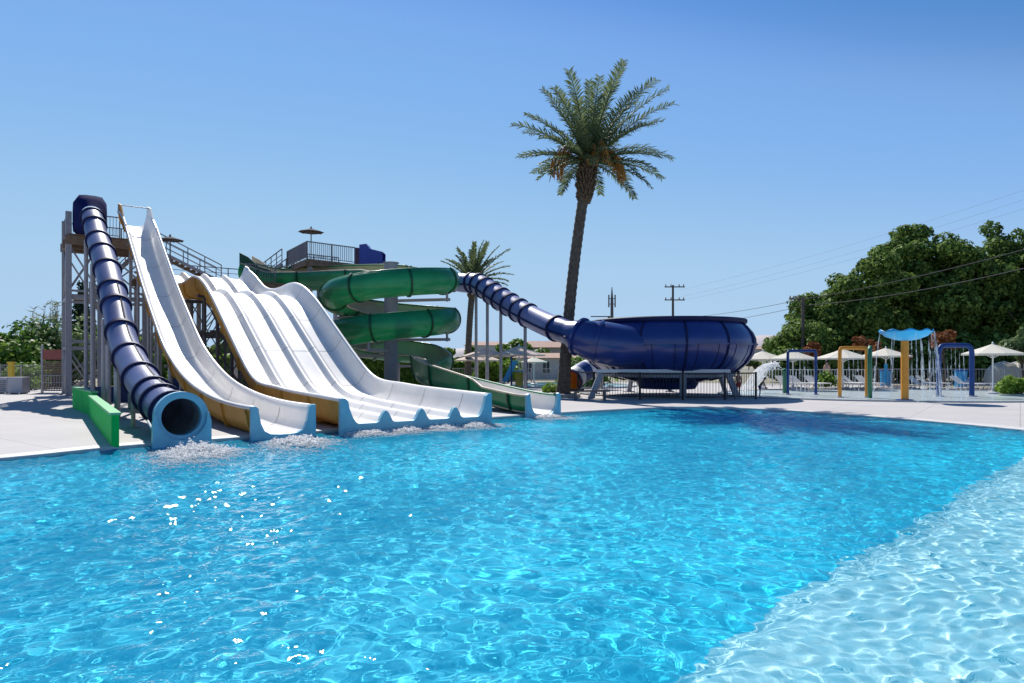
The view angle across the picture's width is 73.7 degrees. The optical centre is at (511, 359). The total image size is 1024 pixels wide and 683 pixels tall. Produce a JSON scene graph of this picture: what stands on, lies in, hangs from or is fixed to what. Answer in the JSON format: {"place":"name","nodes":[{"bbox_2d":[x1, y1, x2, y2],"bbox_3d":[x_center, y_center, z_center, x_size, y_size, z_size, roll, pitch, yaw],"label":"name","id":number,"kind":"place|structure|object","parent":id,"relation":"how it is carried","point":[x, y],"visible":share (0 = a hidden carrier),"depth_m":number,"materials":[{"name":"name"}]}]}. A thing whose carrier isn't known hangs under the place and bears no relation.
{"place":"outdoors","nodes":[
{"label":"outdoors","id":0,"kind":"place"},
{"bbox_2d":[209,335,775,357],"bbox_3d":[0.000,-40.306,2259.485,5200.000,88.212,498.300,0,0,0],"label":"hills","id":1,"kind":"structure","parent":0,"point":[461,351],"depth_m":2166.86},
{"bbox_2d":[0,408,1023,682],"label":"pool water","id":2,"kind":"structure","parent":0,"point":[692,546],"depth_m":6.45,"materials":[{"name":"liquid"}]},
{"bbox_2d":[107,436,289,480],"bbox_3d":[-5.350,1.724,12.530,3.845,0.342,3.925,0,0,-30],"label":"splash foam","id":3,"kind":"object","parent":2,"relation":"on","point":[188,451],"visible":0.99,"depth_m":13.18,"materials":[{"name":"white liquid"}]},
{"bbox_2d":[227,433,374,465],"bbox_3d":[-4.000,1.777,13.903,3.538,0.226,4.138,0,0,-22],"label":"splash foam","id":4,"kind":"object","parent":2,"relation":"on","point":[302,441],"visible":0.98,"depth_m":14.94,"materials":[{"name":"white liquid"}]},
{"bbox_2d":[328,428,421,439],"bbox_3d":[-3.223,1.800,16.805,3.383,0.167,1.461,0,0,-34],"label":"splash foam","id":5,"kind":"object","parent":2,"relation":"on","point":[371,432],"visible":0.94,"depth_m":16.92,"materials":[{"name":"white liquid"}]},
{"bbox_2d":[382,425,470,435],"bbox_3d":[-2.389,1.795,17.295,3.166,0.173,1.664,0,0,-36],"label":"splash foam","id":6,"kind":"object","parent":2,"relation":"on","point":[407,430],"visible":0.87,"depth_m":17.64,"materials":[{"name":"white liquid"}]},
{"bbox_2d":[419,423,493,433],"bbox_3d":[-1.499,1.802,18.021,3.356,0.166,1.575,0,0,-39],"label":"splash foam","id":7,"kind":"object","parent":2,"relation":"on","point":[437,427],"visible":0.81,"depth_m":18.25,"materials":[{"name":"white liquid"}]},
{"bbox_2d":[455,421,515,430],"bbox_3d":[-0.648,1.799,18.580,3.507,0.183,1.669,0,0,-37],"label":"splash foam","id":8,"kind":"object","parent":2,"relation":"on","point":[476,424],"visible":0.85,"depth_m":18.98,"materials":[{"name":"white liquid"}]},
{"bbox_2d":[516,413,595,420],"bbox_3d":[1.600,1.796,21.557,2.780,0.164,1.873,0,0,-35],"label":"splash foam","id":9,"kind":"object","parent":2,"relation":"on","point":[547,416],"visible":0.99,"depth_m":21.91,"materials":[{"name":"white liquid"}]},
{"bbox_2d":[0,382,1023,454],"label":"deck","id":10,"kind":"structure","parent":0,"point":[33,420],"depth_m":24.33,"materials":[{"name":"concrete"}]},
{"bbox_2d":[0,377,7,392],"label":"equipment box","id":11,"kind":"object","parent":10,"relation":"on","point":[3,384],"visible":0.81,"depth_m":36.70,"materials":[{"name":"grey plastic"}]},
{"bbox_2d":[7,362,15,376],"bbox_3d":[-28.974,0.955,39.500,0.340,1.710,0.280,0,0,0],"label":"yellow post","id":12,"kind":"object","parent":10,"relation":"on","point":[11,369],"visible":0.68,"depth_m":39.40,"materials":[{"name":"paint"}]},
{"bbox_2d":[7,377,30,393],"bbox_3d":[-26.346,1.363,36.500,0.810,0.905,0.660,0,0,0],"label":"equipment box","id":13,"kind":"object","parent":10,"relation":"on","point":[17,385],"visible":0.93,"depth_m":36.20,"materials":[{"name":"grey plastic"}]},
{"bbox_2d":[0,364,40,388],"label":"garden fence","id":14,"kind":"object","parent":10,"relation":"on","point":[23,373],"visible":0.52,"depth_m":40.48,"materials":[{"name":"metal"}]},
{"bbox_2d":[30,376,50,389],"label":"leafy bush","id":15,"kind":"object","parent":10,"relation":"on","point":[36,382],"visible":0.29,"depth_m":41.08,"materials":[{"name":"green plant"}]},
{"bbox_2d":[41,345,61,392],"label":"slatted gate","id":16,"kind":"structure","parent":10,"relation":"on","point":[51,378],"depth_m":37.77,"materials":[{"name":"metal"}]},
{"bbox_2d":[71,386,120,446],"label":"splash wall","id":17,"kind":"structure","parent":10,"relation":"on","point":[103,415],"depth_m":17.67,"materials":[{"name":"green paint"}]},
{"bbox_2d":[85,386,127,401],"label":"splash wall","id":18,"kind":"structure","parent":10,"relation":"on","point":[124,395],"depth_m":28.94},
{"bbox_2d":[58,211,221,396],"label":"slide tower","id":19,"kind":"structure","parent":10,"relation":"on","point":[71,244],"depth_m":34.98,"materials":[{"name":"metal"}]},
{"bbox_2d":[72,195,211,448],"bbox_3d":[-14.267,-2.947,24.678,1.440,10.574,24.429,0,0,-36],"label":"tube slide","id":20,"kind":"object","parent":10,"relation":"on","point":[170,413],"visible":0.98,"depth_m":22.82,"materials":[{"name":"blue plastic"}]},
{"bbox_2d":[111,353,243,385],"bbox_3d":[-22.360,0.629,47.044,10.732,2.406,2.295,0,0,0],"label":"hedge","id":21,"kind":"object","parent":10,"relation":"on","point":[164,370],"visible":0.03,"depth_m":46.26,"materials":[{"name":"green plant"}]},
{"bbox_2d":[132,261,285,381],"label":"start deck","id":22,"kind":"structure","parent":10,"relation":"on","point":[198,310],"depth_m":38.55,"materials":[{"name":"metal"}]},
{"bbox_2d":[162,234,183,262],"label":"parasol","id":23,"kind":"object","parent":22,"relation":"on","point":[169,239],"visible":0.9,"depth_m":37.48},
{"bbox_2d":[117,203,315,440],"bbox_3d":[-12.334,-2.658,25.435,1.560,10.352,23.148,0,0,-37],"label":"speed slide","id":24,"kind":"object","parent":10,"relation":"on","point":[193,367],"visible":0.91,"depth_m":25.27,"materials":[{"name":"plastic"}]},
{"bbox_2d":[263,241,358,319],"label":"raised platform","id":25,"kind":"structure","parent":10,"relation":"on","point":[298,253],"depth_m":41.52,"materials":[{"name":"grey"}]},
{"bbox_2d":[298,227,323,258],"bbox_3d":[-12.537,-7.152,42.600,1.478,2.403,1.478,0,0,-34],"label":"parasol","id":26,"kind":"object","parent":25,"relation":"on","point":[310,230],"visible":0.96,"depth_m":42.72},
{"bbox_2d":[175,266,491,434],"bbox_3d":[-9.789,-1.507,28.156,4.620,7.771,24.580,0,0,-37],"label":"four lane slide","id":27,"kind":"object","parent":10,"relation":"on","point":[288,341],"visible":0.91,"depth_m":26.27,"materials":[{"name":"plastic"}]},
{"bbox_2d":[360,358,424,385],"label":"hedge","id":28,"kind":"object","parent":10,"relation":"on","point":[376,367],"visible":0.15,"depth_m":45.75,"materials":[{"name":"green plant"}]},
{"bbox_2d":[238,253,560,417],"bbox_3d":[-5.771,-2.035,34.493,7.161,9.130,27.446,0,0,-41],"label":"spiral slide","id":29,"kind":"object","parent":10,"relation":"on","point":[389,329],"visible":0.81,"depth_m":32.28,"materials":[{"name":"plastic"}]},
{"bbox_2d":[455,357,498,363],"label":"parasol","id":30,"kind":"object","parent":10,"relation":"on","point":[479,359],"visible":0.3,"depth_m":51.76,"materials":[{"name":"white fabric"}]},
{"bbox_2d":[441,240,514,375],"bbox_3d":[-2.700,-3.651,51.915,5.932,11.058,5.619,0,0,0],"label":"palm","id":31,"kind":"object","parent":10,"relation":"on","point":[473,264],"visible":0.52,"depth_m":51.76,"materials":[{"name":"green plant"}]},
{"bbox_2d":[462,346,509,359],"bbox_3d":[-1.827,0.401,48.000,3.141,2.798,3.141,0,0,-30],"label":"parasol","id":32,"kind":"object","parent":10,"relation":"on","point":[481,353],"visible":0.45,"depth_m":47.11,"materials":[{"name":"white fabric"}]},
{"bbox_2d":[471,361,502,381],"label":"planter bush","id":33,"kind":"object","parent":10,"relation":"on","point":[482,370],"visible":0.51,"depth_m":53.58,"materials":[{"name":"green plant"}]},
{"bbox_2d":[490,359,520,382],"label":"planter bush","id":34,"kind":"object","parent":10,"relation":"on","point":[505,366],"visible":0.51,"depth_m":53.61,"materials":[{"name":"green plant"}]},
{"bbox_2d":[0,406,1023,460],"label":"pool coping","id":35,"kind":"object","parent":10,"relation":"on","point":[36,454],"visible":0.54,"depth_m":19.22,"materials":[{"name":"stone"}]},
{"bbox_2d":[502,357,523,385],"bbox_3d":[0.172,0.810,45.230,1.710,2.020,2.460,0,0,0],"label":"play frame","id":36,"kind":"object","parent":10,"relation":"on","point":[518,377],"visible":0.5,"depth_m":45.19,"materials":[{"name":"blue paint"}]},
{"bbox_2d":[540,379,557,392],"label":"bush","id":37,"kind":"object","parent":10,"relation":"on","point":[549,387],"visible":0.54,"depth_m":36.24,"materials":[{"name":"green plant"}]},
{"bbox_2d":[359,244,757,398],"bbox_3d":[0.963,-2.626,36.089,22.935,8.986,9.381,0,0,11],"label":"bowl slide","id":38,"kind":"object","parent":10,"relation":"on","point":[681,344],"visible":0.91,"depth_m":31.49,"materials":[{"name":"plastic"}]},
{"bbox_2d":[554,393,579,397],"bbox_3d":[2.479,1.710,33.200,1.700,0.180,1.700,0,0,0],"label":"palm planter","id":39,"kind":"object","parent":10,"relation":"on","point":[571,395],"visible":0.48,"depth_m":32.40,"materials":[{"name":"concrete"}]},
{"bbox_2d":[509,58,678,393],"bbox_3d":[4.059,-6.076,33.145,8.059,16.031,7.598,0,0,14],"label":"tall palm","id":40,"kind":"object","parent":39,"relation":"in","point":[591,149],"visible":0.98,"depth_m":32.65,"materials":[{"name":"green plant"}]},
{"bbox_2d":[509,382,636,388],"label":"wading pool kerb","id":41,"kind":"structure","parent":10,"relation":"on","point":[513,384],"depth_m":44.77,"materials":[{"name":"stone"}]},
{"bbox_2d":[523,383,627,386],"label":"wading pool","id":42,"kind":"structure","parent":10,"relation":"on","point":[606,385],"depth_m":47.87,"materials":[{"name":"liquid"}]},
{"bbox_2d":[493,344,544,358],"bbox_3d":[0.482,0.341,47.000,3.418,2.918,3.418,0,0,-31],"label":"parasol","id":43,"kind":"object","parent":42,"relation":"on","point":[518,350],"visible":0.73,"depth_m":45.97,"materials":[{"name":"white fabric"}]},
{"bbox_2d":[521,356,546,384],"bbox_3d":[1.594,0.731,49.500,1.848,2.137,1.848,0,0,-36],"label":"parasol","id":44,"kind":"object","parent":42,"relation":"on","point":[533,360],"visible":0.96,"depth_m":49.04,"materials":[{"name":"white fabric"}]},
{"bbox_2d":[571,391,609,399],"bbox_3d":[3.495,1.590,30.630,1.700,0.420,0.460,0,0,0],"label":"bench","id":45,"kind":"object","parent":10,"relation":"on","point":[575,395],"visible":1,"depth_m":30.41,"materials":[{"name":"metal"}]},
{"bbox_2d":[577,371,756,399],"bbox_3d":[6.931,1.185,31.645,8.431,1.270,2.211,0,0,17],"label":"bowl fence","id":46,"kind":"object","parent":10,"relation":"on","point":[631,373],"visible":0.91,"depth_m":30.96,"materials":[{"name":"black metal"}]},
{"bbox_2d":[751,349,775,388],"bbox_3d":[15.802,0.545,43.000,2.772,2.487,2.772,0,0,29],"label":"parasol","id":47,"kind":"object","parent":10,"relation":"on","point":[762,355],"visible":0.69,"depth_m":42.36,"materials":[{"name":"white fabric"}]},
{"bbox_2d":[740,369,864,386],"bbox_3d":[19.734,1.205,46.000,8.840,1.230,0.084,0,0,0],"label":"pool fence","id":48,"kind":"object","parent":10,"relation":"on","point":[805,374],"visible":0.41,"depth_m":45.99,"materials":[{"name":"white metal"}]},
{"bbox_2d":[804,375,831,387],"bbox_3d":[19.435,1.405,43.434,0.630,0.810,1.870,0,0,-15],"label":"sun lounger","id":49,"kind":"object","parent":10,"relation":"on","point":[809,378],"visible":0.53,"depth_m":43.97,"materials":[{"name":"white"}]},
{"bbox_2d":[817,370,837,387],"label":"planter bush","id":50,"kind":"object","parent":10,"relation":"on","point":[825,377],"visible":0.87,"depth_m":43.79,"materials":[{"name":"green plant"}]},
{"bbox_2d":[817,350,864,387],"bbox_3d":[20.354,0.490,42.000,3.049,2.596,3.049,0,0,-10],"label":"parasol","id":51,"kind":"object","parent":10,"relation":"on","point":[847,355],"visible":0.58,"depth_m":41.38,"materials":[{"name":"white fabric"}]},
{"bbox_2d":[721,389,1023,400],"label":"splash pad","id":52,"kind":"object","parent":10,"relation":"on","point":[927,395],"visible":0.74,"depth_m":34.38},
{"bbox_2d":[740,360,785,392],"bbox_3d":[13.653,0.843,36.989,2.512,1.913,1.095,0,0,0],"label":"water cannon","id":53,"kind":"object","parent":52,"relation":"on","point":[771,364],"visible":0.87,"depth_m":36.90,"materials":[{"name":"liquid"}]},
{"bbox_2d":[769,349,817,389],"bbox_3d":[16.868,0.543,41.000,2.679,2.490,2.679,0,0,20],"label":"parasol","id":54,"kind":"object","parent":52,"relation":"on","point":[794,356],"visible":0.8,"depth_m":40.35,"materials":[{"name":"white fabric"}]},
{"bbox_2d":[785,350,818,394],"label":"water arch","id":55,"kind":"structure","parent":52,"relation":"on","point":[815,372],"depth_m":34.95,"materials":[{"name":"blue paint"}]},
{"bbox_2d":[836,345,872,397],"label":"water arch","id":56,"kind":"structure","parent":52,"relation":"on","point":[868,371],"depth_m":32.52,"materials":[{"name":"yellow paint"}]},
{"bbox_2d":[717,389,1023,402],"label":"splash pad kerb","id":57,"kind":"structure","parent":52,"relation":"on","point":[719,393],"depth_m":29.88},
{"bbox_2d":[879,328,933,400],"bbox_3d":[17.317,0.234,29.968,2.830,3.172,2.496,0,0,0],"label":"tipping dish","id":58,"kind":"object","parent":52,"relation":"on","point":[905,337],"visible":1,"depth_m":29.85,"materials":[{"name":"paint"}]},
{"bbox_2d":[933,343,977,396],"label":"water arch","id":59,"kind":"structure","parent":52,"relation":"on","point":[940,347],"depth_m":33.31,"materials":[{"name":"blue paint"}]},
{"bbox_2d":[961,342,1023,393],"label":"parasol","id":60,"kind":"object","parent":52,"relation":"on","point":[992,349],"visible":0.96,"depth_m":35.41,"materials":[{"name":"white fabric"}]},
{"bbox_2d":[994,374,1023,393],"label":"clipped bush","id":61,"kind":"object","parent":52,"relation":"on","point":[1010,384],"visible":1,"depth_m":36.00,"materials":[{"name":"green plant"}]},
{"bbox_2d":[879,369,892,386],"bbox_3d":[24.915,1.180,45.500,0.800,1.240,0.788,0,0,0],"label":"water bin","id":62,"kind":"object","parent":10,"relation":"on","point":[889,376],"visible":0.57,"depth_m":45.27,"materials":[{"name":"blue paint"}]},
{"bbox_2d":[864,346,912,387],"bbox_3d":[24.094,0.442,44.000,2.796,2.693,2.796,0,0,0],"label":"parasol","id":63,"kind":"object","parent":10,"relation":"on","point":[885,352],"visible":0.8,"depth_m":43.56,"materials":[{"name":"white fabric"}]},
{"bbox_2d":[789,386,991,389],"bbox_3d":[24.524,1.697,41.413,15.217,0.206,1.139,0,0,0],"label":"rock edging","id":64,"kind":"object","parent":10,"relation":"on","point":[891,387],"visible":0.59,"depth_m":41.18,"materials":[{"name":"stone"}]},
{"bbox_2d":[873,368,1021,385],"bbox_3d":[29.187,1.180,45.000,11.285,1.280,0.084,0,0,0],"label":"pool fence","id":65,"kind":"object","parent":10,"relation":"on","point":[951,378],"visible":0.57,"depth_m":44.99,"materials":[{"name":"metal"}]},
{"bbox_2d":[954,369,967,387],"bbox_3d":[28.662,1.180,43.600,0.800,1.240,0.788,0,0,0],"label":"water bin","id":66,"kind":"object","parent":10,"relation":"on","point":[961,374],"visible":0.73,"depth_m":43.31,"materials":[{"name":"blue paint"}]},
{"bbox_2d":[949,376,985,387],"bbox_3d":[28.295,1.405,42.432,0.630,0.810,1.870,0,0,-22],"label":"sun lounger","id":67,"kind":"object","parent":10,"relation":"on","point":[956,379],"visible":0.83,"depth_m":42.87,"materials":[{"name":"white"}]},
{"bbox_2d":[0,0,1023,348],"label":"sky","id":68,"kind":"structure","parent":0,"point":[798,130],"materials":[{"name":"blue"}]},
{"bbox_2d":[40,366,991,387],"bbox_3d":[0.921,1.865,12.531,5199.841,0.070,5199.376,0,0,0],"label":"ground","id":69,"kind":"structure","parent":0,"point":[743,376],"depth_m":58.20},
{"bbox_2d":[2,361,51,379],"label":"leafy bush","id":70,"kind":"object","parent":69,"relation":"on","point":[36,370],"visible":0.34,"depth_m":43.22,"materials":[{"name":"green plant"}]},
{"bbox_2d":[0,335,61,383],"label":"leafy bush","id":71,"kind":"object","parent":69,"relation":"on","point":[25,354],"visible":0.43,"depth_m":46.34,"materials":[{"name":"green plant"}]},
{"bbox_2d":[0,315,83,383],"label":"leafy bush","id":72,"kind":"object","parent":69,"relation":"on","point":[29,332],"visible":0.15,"depth_m":48.99,"materials":[{"name":"green plant"}]},
{"bbox_2d":[17,311,96,383],"bbox_3d":[-33.064,-0.884,49.979,5.847,5.428,4.829,0,0,0],"label":"leafy bush","id":73,"kind":"object","parent":69,"relation":"on","point":[79,353],"visible":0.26,"depth_m":49.18,"materials":[{"name":"green plant"}]},
{"bbox_2d":[72,280,96,380],"bbox_3d":[-35.286,-2.350,55.969,2.954,8.400,3.113,0,0,0],"label":"cypress tree","id":74,"kind":"object","parent":69,"relation":"on","point":[79,310],"visible":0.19,"depth_m":55.52,"materials":[{"name":"green plant"}]},
{"bbox_2d":[207,339,229,353],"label":"garden tree","id":75,"kind":"object","parent":69,"relation":"on","point":[212,347],"visible":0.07,"depth_m":78.12,"materials":[{"name":"green plant"}]},
{"bbox_2d":[444,346,474,360],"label":"round tree","id":76,"kind":"object","parent":69,"relation":"on","point":[452,351],"visible":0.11,"depth_m":93.56,"materials":[{"name":"green plant"}]},
{"bbox_2d":[464,342,505,367],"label":"house","id":77,"kind":"structure","parent":69,"relation":"on","point":[481,345],"depth_m":148.00,"materials":[{"name":"white paint"}]},
{"bbox_2d":[451,359,521,379],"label":"hedge","id":78,"kind":"object","parent":69,"relation":"on","point":[459,364],"visible":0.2,"depth_m":57.24,"materials":[{"name":"green plant"}]},
{"bbox_2d":[452,368,557,381],"bbox_3d":[-0.779,1.230,56.000,9.513,1.180,0.084,0,0,0],"label":"pool fence","id":79,"kind":"object","parent":69,"relation":"on","point":[531,380],"visible":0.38,"depth_m":55.98,"materials":[{"name":"metal"}]},
{"bbox_2d":[494,338,550,360],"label":"round tree","id":80,"kind":"object","parent":69,"relation":"on","point":[513,343],"visible":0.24,"depth_m":80.49,"materials":[{"name":"green plant"}]},
{"bbox_2d":[527,341,560,352],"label":"house","id":81,"kind":"structure","parent":69,"relation":"on","point":[552,347],"depth_m":87.52,"materials":[{"name":"paint"}]},
{"bbox_2d":[512,353,577,378],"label":"house","id":82,"kind":"structure","parent":69,"relation":"on","point":[552,359],"depth_m":65.50,"materials":[{"name":"white paint"}]},
{"bbox_2d":[608,288,615,317],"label":"antenna mast","id":83,"kind":"object","parent":69,"relation":"on","point":[611,307],"visible":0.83,"depth_m":119.89,"materials":[{"name":"metal"}]},
{"bbox_2d":[665,284,684,315],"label":"utility pole","id":84,"kind":"object","parent":69,"relation":"on","point":[672,297],"visible":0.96,"depth_m":91.85,"materials":[{"name":"wood"}]},
{"bbox_2d":[746,360,763,371],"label":"round tree","id":85,"kind":"object","parent":69,"relation":"on","point":[755,364],"visible":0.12,"depth_m":100.55,"materials":[{"name":"green plant"}]},
{"bbox_2d":[760,346,822,381],"bbox_3d":[22.954,0.304,55.948,5.513,3.052,3.652,0,0,0],"label":"tall shrub","id":86,"kind":"object","parent":69,"relation":"on","point":[802,364],"visible":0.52,"depth_m":55.15,"materials":[{"name":"green plant"}]},
{"bbox_2d":[789,295,805,348],"bbox_3d":[23.785,-1.755,57.000,1.400,7.311,0.360,0,0,0],"label":"utility pole","id":87,"kind":"object","parent":69,"relation":"on","point":[802,302],"visible":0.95,"depth_m":56.88,"materials":[{"name":"brown wood"}]},
{"bbox_2d":[800,249,1023,299],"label":"overhead cable","id":88,"kind":"object","parent":87,"relation":"attached to","point":[916,276],"visible":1,"depth_m":48.70,"materials":[{"name":"grey plastic"}]},
{"bbox_2d":[801,268,1023,305],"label":"overhead cable","id":89,"kind":"object","parent":87,"relation":"attached to","point":[917,290],"visible":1,"depth_m":47.34,"materials":[{"name":"grey plastic"}]},
{"bbox_2d":[761,318,844,355],"bbox_3d":[25.490,-0.841,59.603,7.047,5.705,9.872,0,0,0],"label":"broadleaf tree","id":90,"kind":"object","parent":69,"relation":"on","point":[791,333],"visible":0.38,"depth_m":57.28,"materials":[{"name":"green plant"}]},
{"bbox_2d":[803,341,821,366],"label":"rusty tree","id":91,"kind":"object","parent":69,"relation":"on","point":[816,346],"visible":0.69,"depth_m":46.71,"materials":[{"name":"orange plant"}]},
{"bbox_2d":[784,288,886,346],"bbox_3d":[28.877,-2.325,62.341,8.972,8.650,9.356,0,0,0],"label":"broadleaf tree","id":92,"kind":"object","parent":69,"relation":"on","point":[814,312],"visible":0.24,"depth_m":59.72,"materials":[{"name":"green plant"}]},
{"bbox_2d":[812,346,872,381],"bbox_3d":[26.706,0.310,56.953,6.343,3.041,4.312,0,0,0],"label":"tall shrub","id":93,"kind":"object","parent":69,"relation":"on","point":[847,364],"visible":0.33,"depth_m":55.60,"materials":[{"name":"green plant"}]},
{"bbox_2d":[851,335,873,375],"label":"rusty tree","id":94,"kind":"object","parent":69,"relation":"on","point":[860,341],"visible":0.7,"depth_m":48.53,"materials":[{"name":"orange plant"}]},
{"bbox_2d":[806,245,919,345],"bbox_3d":[31.085,-3.906,60.436,9.051,11.756,9.861,0,0,0],"label":"broadleaf tree","id":95,"kind":"object","parent":69,"relation":"on","point":[874,316],"visible":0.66,"depth_m":57.40,"materials":[{"name":"green plant"}]},
{"bbox_2d":[834,334,912,381],"bbox_3d":[29.807,-0.155,56.880,6.992,3.970,4.140,0,0,0],"label":"tall shrub","id":96,"kind":"object","parent":69,"relation":"on","point":[888,345],"visible":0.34,"depth_m":55.81,"materials":[{"name":"green plant"}]},
{"bbox_2d":[868,342,881,384],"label":"rusty tree","id":97,"kind":"object","parent":69,"relation":"on","point":[876,346],"visible":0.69,"depth_m":50.89,"materials":[{"name":"orange plant"}]},
{"bbox_2d":[856,223,952,340],"bbox_3d":[36.246,-5.366,62.933,8.153,14.693,8.800,0,0,0],"label":"broadleaf tree","id":98,"kind":"object","parent":69,"relation":"on","point":[908,234],"visible":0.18,"depth_m":60.56,"materials":[{"name":"green plant"}]},
{"bbox_2d":[883,329,960,381],"bbox_3d":[33.712,-0.395,57.050,6.569,4.450,4.440,0,0,0],"label":"tall shrub","id":99,"kind":"object","parent":69,"relation":"on","point":[917,350],"visible":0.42,"depth_m":55.82,"materials":[{"name":"green plant"}]},
{"bbox_2d":[929,329,957,386],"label":"rusty tree","id":100,"kind":"object","parent":69,"relation":"on","point":[947,336],"visible":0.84,"depth_m":45.81,"materials":[{"name":"orange plant"}]},
{"bbox_2d":[883,231,1019,379],"bbox_3d":[38.332,-4.794,61.329,11.052,13.542,9.929,0,0,0],"label":"broadleaf tree","id":101,"kind":"object","parent":69,"relation":"on","point":[951,251],"visible":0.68,"depth_m":58.18,"materials":[{"name":"green plant"}]},
{"bbox_2d":[917,329,1003,381],"bbox_3d":[37.100,-0.375,56.915,7.077,4.410,4.238,0,0,0],"label":"tall shrub","id":102,"kind":"object","parent":69,"relation":"on","point":[963,360],"visible":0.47,"depth_m":55.72,"materials":[{"name":"green plant"}]},
{"bbox_2d":[952,220,1023,339],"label":"broadleaf tree","id":103,"kind":"object","parent":69,"relation":"on","point":[988,232],"visible":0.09,"depth_m":60.91,"materials":[{"name":"green plant"}]},
{"bbox_2d":[967,325,1019,381],"bbox_3d":[41.099,-0.564,57.029,7.381,4.787,4.470,0,0,0],"label":"tall shrub","id":104,"kind":"object","parent":69,"relation":"on","point":[996,338],"visible":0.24,"depth_m":56.20,"materials":[{"name":"green plant"}]},
{"bbox_2d":[979,227,1023,340],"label":"broadleaf tree","id":105,"kind":"object","parent":69,"relation":"on","point":[1015,293],"visible":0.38,"depth_m":59.00,"materials":[{"name":"green plant"}]},
{"bbox_2d":[984,361,1020,384],"bbox_3d":[34.937,0.936,48.503,2.334,1.730,2.331,0,0,0],"label":"shade tent","id":106,"kind":"object","parent":69,"relation":"on","point":[1002,365],"visible":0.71,"depth_m":47.97,"materials":[{"name":"beige fabric"}]},
{"bbox_2d":[998,326,1023,378],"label":"tree","id":107,"kind":"object","parent":69,"relation":"on","point":[1016,344],"visible":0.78,"depth_m":46.92,"materials":[{"name":"green plant"}]},
{"bbox_2d":[570,360,602,390],"bbox_3d":[4.501,0.747,41.183,1.400,2.189,3.686,0,0,40],"label":"tube slide","id":108,"kind":"object","parent":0,"point":[584,366],"visible":0.47,"depth_m":40.43,"materials":[{"name":"blue paint"}]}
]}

